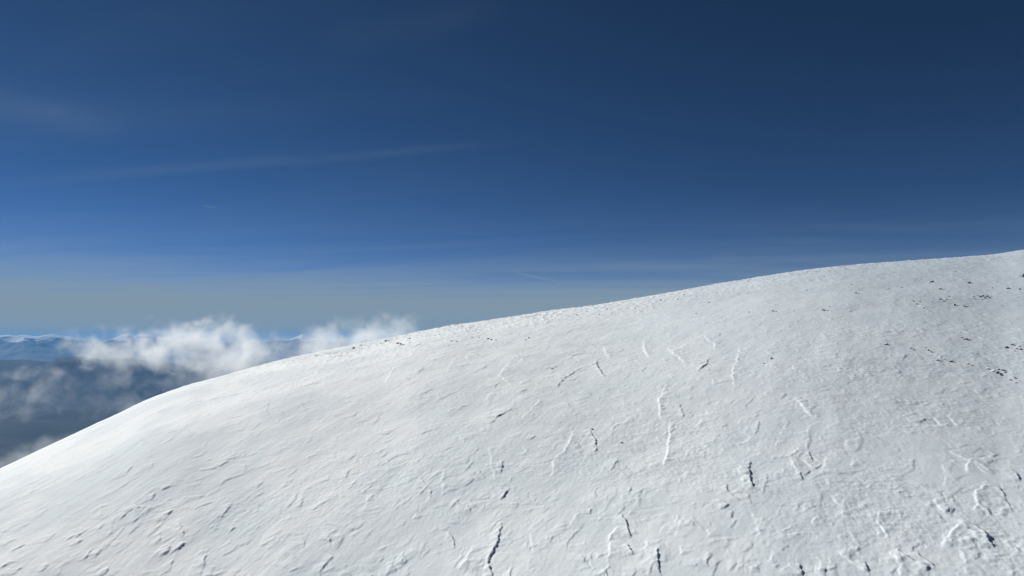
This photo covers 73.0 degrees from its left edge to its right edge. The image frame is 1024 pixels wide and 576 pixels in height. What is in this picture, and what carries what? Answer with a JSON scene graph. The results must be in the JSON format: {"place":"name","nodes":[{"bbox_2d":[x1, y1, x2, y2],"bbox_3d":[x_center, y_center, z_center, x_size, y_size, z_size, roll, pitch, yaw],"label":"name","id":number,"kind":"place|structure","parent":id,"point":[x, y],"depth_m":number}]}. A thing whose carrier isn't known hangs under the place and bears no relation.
{"place":"outdoors","nodes":[
{"label":"outdoors","id":0,"kind":"place"},
{"bbox_2d":[0,356,277,467],"bbox_3d":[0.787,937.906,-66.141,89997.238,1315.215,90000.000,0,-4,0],"label":"valley","id":1,"kind":"structure","parent":0,"point":[43,404],"depth_m":13356.50},
{"bbox_2d":[0,333,368,362],"bbox_3d":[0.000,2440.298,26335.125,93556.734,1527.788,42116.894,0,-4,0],"label":"mountains","id":2,"kind":"structure","parent":0,"point":[145,347],"depth_m":35483.23},
{"bbox_2d":[0,250,1023,575],"bbox_3d":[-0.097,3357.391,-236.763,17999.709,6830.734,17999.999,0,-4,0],"label":"snow slope","id":3,"kind":"structure","parent":0,"point":[838,438],"depth_m":85.24},
{"bbox_2d":[0,0,1023,341],"label":"sky","id":4,"kind":"structure","parent":0,"point":[173,170]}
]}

